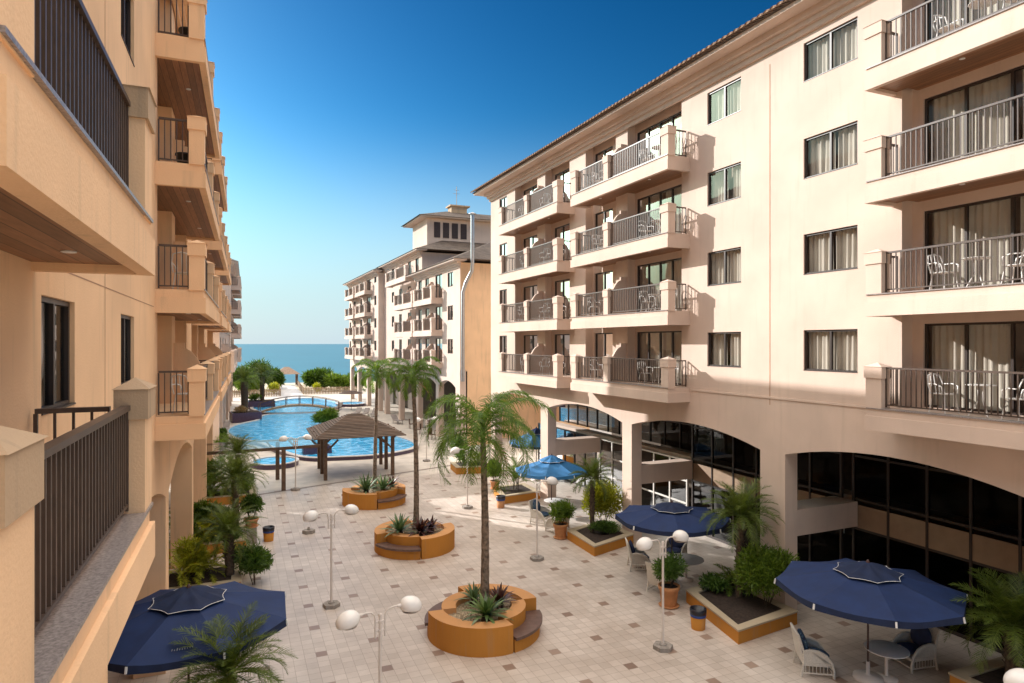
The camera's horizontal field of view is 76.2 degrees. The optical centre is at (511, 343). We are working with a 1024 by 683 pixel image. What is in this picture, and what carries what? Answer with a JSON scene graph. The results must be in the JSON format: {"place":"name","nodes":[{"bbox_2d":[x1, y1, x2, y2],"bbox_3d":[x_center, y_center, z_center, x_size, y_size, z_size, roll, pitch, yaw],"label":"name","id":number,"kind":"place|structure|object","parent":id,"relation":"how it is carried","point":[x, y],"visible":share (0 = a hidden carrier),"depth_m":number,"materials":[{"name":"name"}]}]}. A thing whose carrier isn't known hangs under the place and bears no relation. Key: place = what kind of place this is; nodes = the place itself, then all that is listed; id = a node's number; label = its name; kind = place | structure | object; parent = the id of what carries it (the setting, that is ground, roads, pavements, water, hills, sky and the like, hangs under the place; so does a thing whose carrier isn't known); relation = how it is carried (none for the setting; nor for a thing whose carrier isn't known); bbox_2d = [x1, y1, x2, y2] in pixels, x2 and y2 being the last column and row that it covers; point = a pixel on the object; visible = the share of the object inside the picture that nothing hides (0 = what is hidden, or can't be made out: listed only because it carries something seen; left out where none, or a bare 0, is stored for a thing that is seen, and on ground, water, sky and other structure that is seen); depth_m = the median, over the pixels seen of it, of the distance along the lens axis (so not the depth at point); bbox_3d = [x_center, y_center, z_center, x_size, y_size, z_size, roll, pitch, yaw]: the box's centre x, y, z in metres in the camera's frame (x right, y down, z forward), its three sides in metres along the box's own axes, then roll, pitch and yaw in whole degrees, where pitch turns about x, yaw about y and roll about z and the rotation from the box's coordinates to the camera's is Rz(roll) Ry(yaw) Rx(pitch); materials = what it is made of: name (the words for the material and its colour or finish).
{"place":"outdoors","nodes":[
{"label":"outdoors","id":0,"kind":"place"},
{"bbox_2d":[170,600,297,682],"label":"date palm","id":1,"kind":"object","parent":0,"point":[229,666],"visible":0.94,"depth_m":12.52,"materials":[{"name":"green plant"}]},
{"bbox_2d":[233,382,374,392],"bbox_3d":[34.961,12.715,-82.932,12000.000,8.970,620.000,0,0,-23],"label":"terrain","id":2,"kind":"structure","parent":0,"point":[302,384],"depth_m":123.42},
{"bbox_2d":[271,385,304,398],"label":"beach path","id":3,"kind":"structure","parent":2,"relation":"on","point":[290,390],"depth_m":109.96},
{"bbox_2d":[300,367,328,390],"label":"shore tree","id":4,"kind":"object","parent":2,"relation":"on","point":[311,377],"visible":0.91,"depth_m":113.72,"materials":[{"name":"green plant"}]},
{"bbox_2d":[321,371,355,390],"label":"shore bush","id":5,"kind":"object","parent":2,"relation":"on","point":[336,379],"visible":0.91,"depth_m":112.96,"materials":[{"name":"green plant"}]},
{"bbox_2d":[234,344,375,382],"bbox_3d":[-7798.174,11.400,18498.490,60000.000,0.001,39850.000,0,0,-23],"label":"sea water","id":6,"kind":"structure","parent":0,"point":[299,358],"depth_m":588.47,"materials":[{"name":"liquid"}]},
{"bbox_2d":[169,389,611,500],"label":"pool deck","id":7,"kind":"structure","parent":0,"point":[308,473],"depth_m":45.52,"materials":[{"name":"tile"}]},
{"bbox_2d":[213,259,241,456],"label":"hotel wing","id":8,"kind":"structure","parent":7,"relation":"on","point":[223,342],"depth_m":71.58,"materials":[{"name":"paint"}]},
{"bbox_2d":[229,410,261,422],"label":"tiled planter","id":9,"kind":"object","parent":7,"relation":"on","point":[239,417],"visible":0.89,"depth_m":68.18,"materials":[{"name":"purple tile"}]},
{"bbox_2d":[230,365,264,411],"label":"date palm","id":10,"kind":"object","parent":9,"relation":"on","point":[244,375],"visible":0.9,"depth_m":68.75,"materials":[{"name":"green plant"}]},
{"bbox_2d":[248,399,274,408],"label":"tiled planter","id":11,"kind":"object","parent":7,"relation":"on","point":[252,403],"visible":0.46,"depth_m":82.57,"materials":[{"name":"purple tile"}]},
{"bbox_2d":[247,363,279,399],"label":"date palm","id":12,"kind":"object","parent":11,"relation":"on","point":[260,377],"visible":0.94,"depth_m":83.50,"materials":[{"name":"green plant"}]},
{"bbox_2d":[207,438,319,490],"bbox_3d":[-14.578,6.975,37.420,6.400,2.450,3.410,0,0,-26],"label":"pergola","id":13,"kind":"object","parent":7,"relation":"on","point":[277,448],"visible":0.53,"depth_m":36.63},
{"bbox_2d":[250,456,298,469],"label":"swimming pool","id":14,"kind":"structure","parent":7,"relation":"in","point":[268,462],"depth_m":43.63,"materials":[{"name":"liquid"}]},
{"bbox_2d":[250,398,337,414],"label":"swimming pool","id":15,"kind":"structure","parent":7,"relation":"on","point":[300,409],"depth_m":82.52,"materials":[{"name":"liquid"}]},
{"bbox_2d":[258,395,338,412],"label":"footbridge","id":16,"kind":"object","parent":15,"relation":"on","point":[298,405],"visible":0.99,"depth_m":75.35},
{"bbox_2d":[227,412,418,461],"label":"swimming pool","id":17,"kind":"structure","parent":7,"relation":"on","point":[273,426],"depth_m":54.53,"materials":[{"name":"liquid"}]},
{"bbox_2d":[310,406,338,423],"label":"shrub","id":18,"kind":"object","parent":17,"relation":"on","point":[323,415],"visible":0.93,"depth_m":63.98,"materials":[{"name":"green plant"}]},
{"bbox_2d":[306,413,405,480],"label":"timber pavilion","id":19,"kind":"structure","parent":7,"relation":"on","point":[354,425],"depth_m":40.64,"materials":[{"name":"wood"}]},
{"bbox_2d":[342,186,589,444],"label":"hotel wing","id":20,"kind":"structure","parent":7,"relation":"on","point":[429,294],"depth_m":63.94,"materials":[{"name":"paint"}]},
{"bbox_2d":[205,0,782,343],"label":"sky","id":21,"kind":"structure","parent":0,"point":[342,123],"materials":[{"name":"blue"}]},
{"bbox_2d":[108,457,1001,682],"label":"courtyard paving","id":22,"kind":"structure","parent":0,"point":[602,618],"depth_m":19.92,"materials":[{"name":"tile"}]},
{"bbox_2d":[0,0,231,682],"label":"hotel wing","id":23,"kind":"structure","parent":22,"relation":"on","point":[109,205],"depth_m":5.84,"materials":[{"name":"paint"}]},
{"bbox_2d":[41,296,75,415],"bbox_3d":[-4.955,0.110,6.904,0.307,1.180,1.330,0,0,-22],"label":"window","id":24,"kind":"structure","parent":23,"relation":"in","point":[49,304],"depth_m":6.97,"materials":[{"name":"glass"}]},
{"bbox_2d":[121,315,130,384],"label":"window","id":25,"kind":"structure","parent":23,"relation":"in","point":[123,317],"depth_m":11.47,"materials":[{"name":"glass"}]},
{"bbox_2d":[121,0,134,66],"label":"window","id":26,"kind":"structure","parent":23,"relation":"in","point":[128,2],"depth_m":11.47,"materials":[{"name":"brown metal"}]},
{"bbox_2d":[108,581,288,682],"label":"parasol","id":27,"kind":"object","parent":22,"relation":"on","point":[148,636],"visible":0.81,"depth_m":13.24,"materials":[{"name":"blue fabric"}]},
{"bbox_2d":[169,563,241,588],"bbox_3d":[-10.470,7.976,21.903,2.568,0.448,1.936,0,0,-23],"label":"box planter","id":28,"kind":"object","parent":22,"relation":"on","point":[208,580],"visible":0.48,"depth_m":21.70,"materials":[{"name":"paint"}]},
{"bbox_2d":[171,533,208,573],"bbox_3d":[-10.945,7.152,22.222,1.262,1.389,1.400,0,0,-23],"label":"shrub","id":29,"kind":"object","parent":28,"relation":"on","point":[185,548],"visible":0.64,"depth_m":22.07,"materials":[{"name":"green plant"}]},
{"bbox_2d":[169,539,224,586],"bbox_3d":[-10.680,7.331,21.696,2.475,1.380,2.403,0,0,42],"label":"feathery shrub","id":30,"kind":"object","parent":28,"relation":"on","point":[191,564],"visible":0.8,"depth_m":21.45,"materials":[{"name":"green plant"}]},
{"bbox_2d":[180,542,238,584],"bbox_3d":[-10.360,7.387,22.044,2.026,1.272,1.850,0,0,8],"label":"feathery shrub","id":31,"kind":"object","parent":28,"relation":"on","point":[204,570],"visible":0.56,"depth_m":21.95,"materials":[{"name":"green plant"}]},
{"bbox_2d":[192,498,268,576],"bbox_3d":[-9.557,6.598,22.192,2.407,2.446,2.384,0,0,-23],"label":"date palm","id":32,"kind":"object","parent":28,"relation":"on","point":[228,519],"visible":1,"depth_m":21.97,"materials":[{"name":"green plant"}]},
{"bbox_2d":[169,524,246,558],"bbox_3d":[-12.258,7.950,26.440,2.796,0.500,2.389,0,0,-23],"label":"box planter","id":33,"kind":"object","parent":22,"relation":"on","point":[211,545],"visible":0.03,"depth_m":25.53,"materials":[{"name":"paint"}]},
{"bbox_2d":[193,498,226,525],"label":"shrub","id":34,"kind":"object","parent":33,"relation":"on","point":[196,508],"visible":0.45,"depth_m":26.54,"materials":[{"name":"green plant"}]},
{"bbox_2d":[202,449,267,524],"bbox_3d":[-11.284,6.067,26.671,2.573,3.425,2.781,0,0,-23],"label":"date palm","id":35,"kind":"object","parent":33,"relation":"on","point":[236,471],"visible":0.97,"depth_m":26.46,"materials":[{"name":"green plant"}]},
{"bbox_2d":[207,486,255,505],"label":"box planter","id":36,"kind":"object","parent":22,"relation":"on","point":[220,499],"visible":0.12,"depth_m":33.27,"materials":[{"name":"paint"}]},
{"bbox_2d":[212,431,260,470],"bbox_3d":[-14.482,6.195,34.347,2.458,3.169,2.416,0,0,-6],"label":"date palm","id":37,"kind":"object","parent":36,"relation":"on","point":[237,446],"visible":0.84,"depth_m":34.15,"materials":[{"name":"green plant"}]},
{"bbox_2d":[243,516,258,527],"bbox_3d":[-10.797,7.400,27.028,0.605,0.360,0.599,0,0,-23],"label":"flower pot","id":38,"kind":"object","parent":22,"relation":"on","point":[254,520],"visible":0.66,"depth_m":26.89,"materials":[{"name":"ceramic"}]},
{"bbox_2d":[239,491,265,518],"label":"shrub","id":39,"kind":"object","parent":38,"relation":"on","point":[253,499],"visible":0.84,"depth_m":26.93,"materials":[{"name":"green plant"}]},
{"bbox_2d":[231,540,274,584],"bbox_3d":[-8.846,7.423,22.244,1.539,1.563,1.529,0,0,-23],"label":"shrub","id":40,"kind":"object","parent":22,"relation":"on","point":[259,558],"visible":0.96,"depth_m":22.01,"materials":[{"name":"green plant"}]},
{"bbox_2d":[303,504,358,609],"bbox_3d":[-5.639,6.652,20.380,1.790,3.096,0.540,0,0,-37],"label":"courtyard lamp","id":41,"kind":"object","parent":22,"relation":"on","point":[312,516],"visible":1,"depth_m":20.35,"materials":[{"name":"metal"}]},
{"bbox_2d":[342,482,406,509],"bbox_3d":[-7.133,7.820,33.782,3.360,0.760,3.200,0,0,35],"label":"round planter","id":42,"kind":"object","parent":22,"relation":"on","point":[379,499],"visible":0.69,"depth_m":32.67,"materials":[{"name":"paint"}]},
{"bbox_2d":[350,473,385,493],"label":"agave","id":43,"kind":"object","parent":42,"relation":"in","point":[365,486],"visible":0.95,"depth_m":33.04,"materials":[{"name":"green plant"}]},
{"bbox_2d":[352,358,400,488],"bbox_3d":[-7.077,4.164,34.119,2.591,6.877,2.560,0,0,-23],"label":"palm tree","id":44,"kind":"object","parent":42,"relation":"on","point":[377,378],"visible":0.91,"depth_m":33.95,"materials":[{"name":"green plant"}]},
{"bbox_2d":[335,595,421,682],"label":"courtyard lamp","id":45,"kind":"object","parent":22,"relation":"on","point":[346,620],"visible":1,"depth_m":12.82,"materials":[{"name":"glass"}]},
{"bbox_2d":[374,518,454,559],"bbox_3d":[-3.922,7.820,26.346,3.200,0.760,3.360,0,0,20],"label":"round planter","id":46,"kind":"object","parent":22,"relation":"on","point":[440,541],"visible":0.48,"depth_m":25.21,"materials":[{"name":"paint"}]},
{"bbox_2d":[379,513,416,537],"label":"agave","id":47,"kind":"object","parent":46,"relation":"in","point":[399,526],"visible":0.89,"depth_m":25.86,"materials":[{"name":"green plant"}]},
{"bbox_2d":[386,356,441,528],"bbox_3d":[-3.989,4.051,26.723,2.428,7.103,2.337,0,0,-23],"label":"palm tree","id":48,"kind":"object","parent":46,"relation":"on","point":[412,376],"visible":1,"depth_m":26.61,"materials":[{"name":"green plant"}]},
{"bbox_2d":[404,517,435,535],"bbox_3d":[-3.623,7.240,25.802,1.463,0.779,1.474,0,0,-23],"label":"bromeliad","id":49,"kind":"object","parent":46,"relation":"in","point":[420,527],"visible":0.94,"depth_m":25.73,"materials":[{"name":"red plant"}]},
{"bbox_2d":[424,584,542,657],"bbox_3d":[-0.808,7.820,18.651,3.360,0.760,3.200,0,0,20],"label":"round planter","id":50,"kind":"object","parent":22,"relation":"on","point":[449,630],"visible":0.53,"depth_m":17.59,"materials":[{"name":"paint"}]},
{"bbox_2d":[419,390,555,601],"bbox_3d":[-0.806,4.472,18.921,3.816,6.262,3.943,0,0,-23],"label":"palm tree","id":51,"kind":"object","parent":50,"relation":"on","point":[480,417],"visible":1,"depth_m":18.65,"materials":[{"name":"green plant"}]},
{"bbox_2d":[462,591,513,625],"bbox_3d":[-0.736,7.231,17.842,1.460,0.798,1.366,0,0,-23],"label":"agave","id":52,"kind":"object","parent":50,"relation":"in","point":[485,606],"visible":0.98,"depth_m":17.82,"materials":[{"name":"green plant"}]},
{"bbox_2d":[487,582,516,608],"bbox_3d":[-0.367,7.288,18.742,1.163,0.684,1.111,0,0,3],"label":"bromeliad","id":53,"kind":"object","parent":50,"relation":"in","point":[500,592],"visible":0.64,"depth_m":18.80,"materials":[{"name":"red plant"}]},
{"bbox_2d":[493,483,540,503],"bbox_3d":[0.090,7.968,34.928,2.343,0.465,2.544,0,0,-23],"label":"box planter","id":54,"kind":"object","parent":22,"relation":"on","point":[525,492],"visible":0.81,"depth_m":34.29,"materials":[{"name":"paint"}]},
{"bbox_2d":[528,498,551,525],"bbox_3d":[1.311,7.686,29.897,0.882,1.038,0.784,0,0,32],"label":"wicker armchair","id":55,"kind":"object","parent":22,"relation":"on","point":[543,513],"visible":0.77,"depth_m":29.76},
{"bbox_2d":[530,477,557,561],"bbox_3d":[1.246,6.652,24.951,1.129,3.096,0.540,0,0,-26],"label":"courtyard lamp","id":56,"kind":"object","parent":22,"relation":"on","point":[549,481],"visible":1,"depth_m":24.78,"materials":[{"name":"metal"}]},
{"bbox_2d":[515,454,585,509],"bbox_3d":[1.893,6.730,31.293,3.313,2.940,3.316,0,0,-10],"label":"parasol","id":57,"kind":"object","parent":22,"relation":"on","point":[557,468],"visible":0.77,"depth_m":30.45,"materials":[{"name":"blue fabric"}]},
{"bbox_2d":[553,521,567,539],"bbox_3d":[2.055,7.890,27.563,0.648,0.620,0.641,0,0,-23],"label":"flower pot","id":58,"kind":"object","parent":22,"relation":"on","point":[560,531],"visible":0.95,"depth_m":27.34,"materials":[{"name":"ceramic"}]},
{"bbox_2d":[547,499,576,524],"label":"shrub","id":59,"kind":"object","parent":58,"relation":"in","point":[561,509],"visible":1,"depth_m":27.42,"materials":[{"name":"green plant"}]},
{"bbox_2d":[566,520,633,556],"bbox_3d":[3.627,7.977,27.059,2.342,0.446,3.198,0,0,-23],"label":"box planter","id":60,"kind":"object","parent":22,"relation":"on","point":[595,543],"visible":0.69,"depth_m":26.31,"materials":[{"name":"paint"}]},
{"bbox_2d":[569,453,617,532],"bbox_3d":[3.377,6.165,26.974,2.045,3.310,2.218,0,0,-2],"label":"date palm","id":61,"kind":"object","parent":60,"relation":"on","point":[591,473],"visible":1,"depth_m":26.91,"materials":[{"name":"green plant"}]},
{"bbox_2d":[581,479,623,520],"bbox_3d":[3.966,6.828,28.193,2.064,2.077,1.523,0,0,15],"label":"shrub","id":62,"kind":"object","parent":60,"relation":"on","point":[612,501],"visible":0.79,"depth_m":27.91,"materials":[{"name":"green plant"}]},
{"bbox_2d":[587,520,620,533],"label":"shrub","id":63,"kind":"object","parent":60,"relation":"on","point":[603,526],"visible":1,"depth_m":26.74,"materials":[{"name":"green plant"}]},
{"bbox_2d":[625,537,650,571],"bbox_3d":[4.610,7.686,23.833,0.882,1.038,0.784,0,0,2],"label":"wicker armchair","id":64,"kind":"object","parent":22,"relation":"on","point":[636,556],"visible":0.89,"depth_m":23.47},
{"bbox_2d":[636,530,688,652],"bbox_3d":[4.059,6.652,17.555,1.790,3.096,0.540,0,0,-31],"label":"courtyard lamp","id":65,"kind":"object","parent":22,"relation":"on","point":[646,544],"visible":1,"depth_m":17.52,"materials":[{"name":"metal"}]},
{"bbox_2d":[645,561,679,591],"bbox_3d":[4.971,7.686,21.557,0.882,1.038,0.784,0,0,-43],"label":"wicker armchair","id":66,"kind":"object","parent":22,"relation":"on","point":[651,579],"visible":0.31,"depth_m":21.47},
{"bbox_2d":[658,581,679,609],"bbox_3d":[4.907,7.870,20.409,0.670,0.660,0.663,0,0,-23],"label":"flower pot","id":67,"kind":"object","parent":22,"relation":"on","point":[670,598],"visible":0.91,"depth_m":20.19,"materials":[{"name":"ceramic"}]},
{"bbox_2d":[651,550,689,587],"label":"shrub","id":68,"kind":"object","parent":67,"relation":"in","point":[673,566],"visible":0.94,"depth_m":20.19,"materials":[{"name":"green plant"}]},
{"bbox_2d":[614,500,730,587],"bbox_3d":[5.423,6.750,22.146,3.594,2.900,3.596,0,0,-15],"label":"parasol","id":69,"kind":"object","parent":22,"relation":"on","point":[666,518],"visible":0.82,"depth_m":21.41,"materials":[{"name":"blue fabric"}]},
{"bbox_2d":[668,553,703,581],"bbox_3d":[6.044,7.840,22.733,1.240,0.720,1.240,0,0,-23],"label":"round table","id":70,"kind":"object","parent":22,"relation":"on","point":[691,559],"visible":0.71,"depth_m":22.68,"materials":[{"name":"paint"}]},
{"bbox_2d":[690,605,706,630],"bbox_3d":[5.364,7.907,18.811,0.480,0.585,0.473,0,0,-23],"label":"litter bin","id":71,"kind":"object","parent":22,"relation":"on","point":[698,613],"visible":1,"depth_m":18.65,"materials":[{"name":"paint"}]},
{"bbox_2d":[685,581,797,644],"bbox_3d":[6.702,7.976,19.756,2.539,0.447,3.247,0,0,-23],"label":"box planter","id":72,"kind":"object","parent":22,"relation":"on","point":[743,619],"visible":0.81,"depth_m":19.02,"materials":[{"name":"paint"}]},
{"bbox_2d":[697,570,731,593],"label":"shrub","id":73,"kind":"object","parent":72,"relation":"on","point":[713,582],"visible":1,"depth_m":20.39,"materials":[{"name":"green plant"}]},
{"bbox_2d":[705,563,750,596],"bbox_3d":[7.131,7.478,20.806,1.642,1.008,1.499,0,0,-23],"label":"feathery shrub","id":74,"kind":"object","parent":72,"relation":"on","point":[730,577],"visible":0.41,"depth_m":20.82,"materials":[{"name":"green plant"}]},
{"bbox_2d":[699,477,783,597],"bbox_3d":[7.097,5.973,20.083,2.644,3.694,2.701,0,0,-23],"label":"date palm","id":75,"kind":"object","parent":72,"relation":"on","point":[741,503],"visible":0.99,"depth_m":19.93,"materials":[{"name":"green plant"}]},
{"bbox_2d":[731,540,800,606],"bbox_3d":[7.650,6.851,19.403,2.172,2.032,1.733,0,0,-23],"label":"shrub","id":76,"kind":"object","parent":72,"relation":"on","point":[766,567],"visible":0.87,"depth_m":19.20,"materials":[{"name":"green plant"}]},
{"bbox_2d":[470,0,1023,661],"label":"hotel wing","id":77,"kind":"structure","parent":22,"relation":"on","point":[818,184],"depth_m":19.82,"materials":[{"name":"paint"}]},
{"bbox_2d":[555,334,569,374],"bbox_3d":[2.654,0.535,33.655,0.076,2.070,1.750,0,0,-24],"label":"balcony door","id":78,"kind":"structure","parent":77,"relation":"in","point":[562,341],"depth_m":33.57,"materials":[{"name":"glass"}]},
{"bbox_2d":[555,279,569,318],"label":"balcony door","id":79,"kind":"structure","parent":77,"relation":"in","point":[562,287],"depth_m":33.57,"materials":[{"name":"glass"}]},
{"bbox_2d":[555,223,569,260],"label":"balcony door","id":80,"kind":"structure","parent":77,"relation":"in","point":[563,231],"depth_m":33.47,"materials":[{"name":"glass"}]},
{"bbox_2d":[596,333,612,377],"bbox_3d":[4.272,0.535,29.997,0.076,2.070,1.550,0,0,-24],"label":"balcony door","id":81,"kind":"structure","parent":77,"relation":"in","point":[604,341],"depth_m":30.20,"materials":[{"name":"glass"}]},
{"bbox_2d":[596,270,612,314],"bbox_3d":[4.272,-2.265,29.997,0.076,2.070,1.550,0,0,-24],"label":"balcony door","id":82,"kind":"structure","parent":77,"relation":"in","point":[604,280],"depth_m":30.20,"materials":[{"name":"glass"}]},
{"bbox_2d":[596,208,612,248],"bbox_3d":[4.272,-5.065,29.997,0.076,2.070,1.550,0,0,-24],"label":"balcony door","id":83,"kind":"structure","parent":77,"relation":"in","point":[602,217],"depth_m":30.20,"materials":[{"name":"glass"}]},
{"bbox_2d":[637,331,681,384],"bbox_3d":[6.039,0.535,26.213,0.246,2.070,3.100,0,0,-24],"label":"balcony door","id":84,"kind":"structure","parent":77,"relation":"in","point":[651,342],"depth_m":26.68,"materials":[{"name":"glass"}]},
{"bbox_2d":[637,257,681,311],"bbox_3d":[6.040,-2.265,26.214,0.248,2.070,3.100,0,0,-24],"label":"balcony door","id":85,"kind":"structure","parent":77,"relation":"in","point":[652,272],"depth_m":26.59,"materials":[{"name":"glass"}]},
{"bbox_2d":[637,184,681,238],"bbox_3d":[6.039,-5.065,26.214,0.247,2.070,3.100,0,0,-24],"label":"balcony door","id":86,"kind":"structure","parent":77,"relation":"in","point":[674,194],"depth_m":26.63,"materials":[{"name":"glass"}]},
{"bbox_2d":[637,111,681,165],"bbox_3d":[6.040,-7.865,26.214,0.247,2.070,3.100,0,0,-24],"label":"balcony door","id":87,"kind":"structure","parent":77,"relation":"in","point":[677,121],"depth_m":26.54,"materials":[{"name":"glass"}]},
{"bbox_2d":[707,332,740,367],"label":"window","id":88,"kind":"structure","parent":77,"relation":"in","point":[720,339],"depth_m":22.37,"materials":[{"name":"glass"}]},
{"bbox_2d":[707,162,740,206],"bbox_3d":[7.323,-5.410,22.249,0.305,1.180,1.630,0,0,-24],"label":"window","id":89,"kind":"structure","parent":77,"relation":"in","point":[720,179],"depth_m":22.52,"materials":[{"name":"glass"}]},
{"bbox_2d":[707,77,740,125],"bbox_3d":[7.320,-8.230,22.247,0.298,1.140,1.630,0,0,-24],"label":"window","id":90,"kind":"structure","parent":77,"relation":"in","point":[720,100],"depth_m":22.35,"materials":[{"name":"glass"}]},
{"bbox_2d":[708,247,740,285],"bbox_3d":[7.324,-2.610,22.249,0.306,1.180,1.630,0,0,-24],"label":"window","id":91,"kind":"structure","parent":77,"relation":"in","point":[720,259],"depth_m":22.35,"materials":[{"name":"glass"}]},
{"bbox_2d":[803,225,857,274],"bbox_3d":[9.037,-2.610,18.376,0.306,1.180,1.780,0,0,-24],"label":"window","id":92,"kind":"structure","parent":77,"relation":"in","point":[821,250],"depth_m":18.34,"materials":[{"name":"glass"}]},
{"bbox_2d":[804,121,857,178],"bbox_3d":[9.036,-5.410,18.375,0.304,1.180,1.780,0,0,-24],"label":"window","id":93,"kind":"structure","parent":77,"relation":"in","point":[823,148],"depth_m":18.43,"materials":[{"name":"glass"}]},
{"bbox_2d":[804,17,857,81],"bbox_3d":[9.037,-8.230,18.375,0.305,1.140,1.780,0,0,-24],"label":"window","id":94,"kind":"structure","parent":77,"relation":"in","point":[839,48],"depth_m":18.40,"materials":[{"name":"glass"}]},
{"bbox_2d":[805,329,857,372],"bbox_3d":[9.037,0.190,18.376,0.305,1.180,1.780,0,0,-24],"label":"window","id":95,"kind":"structure","parent":77,"relation":"in","point":[827,348],"depth_m":18.37,"materials":[{"name":"glass"}]},
{"bbox_2d":[925,0,1013,41],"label":"balcony door","id":96,"kind":"structure","parent":77,"relation":"in","point":[963,2],"depth_m":15.76,"materials":[{"name":"glass"}]},
{"bbox_2d":[925,321,1023,415],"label":"balcony door","id":97,"kind":"structure","parent":77,"relation":"in","point":[983,346],"depth_m":15.37,"materials":[{"name":"glass"}]},
{"bbox_2d":[925,193,1023,289],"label":"balcony door","id":98,"kind":"structure","parent":77,"relation":"in","point":[995,217],"depth_m":15.34,"materials":[{"name":"glass"}]},
{"bbox_2d":[925,65,1023,165],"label":"balcony door","id":99,"kind":"structure","parent":77,"relation":"in","point":[974,95],"depth_m":15.36,"materials":[{"name":"glass"}]},
{"bbox_2d":[790,622,834,679],"bbox_3d":[7.534,7.686,16.390,0.882,1.038,0.784,0,0,9],"label":"wicker armchair","id":100,"kind":"object","parent":22,"relation":"on","point":[809,651],"visible":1,"depth_m":16.07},
{"bbox_2d":[774,558,967,682],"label":"parasol","id":101,"kind":"object","parent":22,"relation":"on","point":[867,591],"visible":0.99,"depth_m":15.21,"materials":[{"name":"blue fabric"}]},
{"bbox_2d":[863,639,909,682],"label":"round table","id":102,"kind":"object","parent":22,"relation":"on","point":[887,649],"visible":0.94,"depth_m":15.97,"materials":[{"name":"paint"}]},
{"bbox_2d":[888,627,939,673],"bbox_3d":[10.271,7.686,16.692,0.882,1.038,0.784,0,0,-13],"label":"wicker armchair","id":103,"kind":"object","parent":22,"relation":"on","point":[920,644],"visible":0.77,"depth_m":16.49,"materials":[{"name":"wicker"}]},
{"bbox_2d":[948,656,1023,682],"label":"box planter","id":104,"kind":"object","parent":22,"relation":"on","point":[994,672],"visible":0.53,"depth_m":15.19,"materials":[{"name":"paint"}]},
{"bbox_2d":[943,568,1023,673],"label":"date palm","id":105,"kind":"object","parent":104,"relation":"on","point":[1011,611],"visible":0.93,"depth_m":14.68,"materials":[{"name":"green plant"}]},
{"bbox_2d":[1003,668,1023,682],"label":"courtyard lamp","id":106,"kind":"object","parent":22,"relation":"on","point":[1014,675],"visible":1,"depth_m":10.20,"materials":[{"name":"glass"}]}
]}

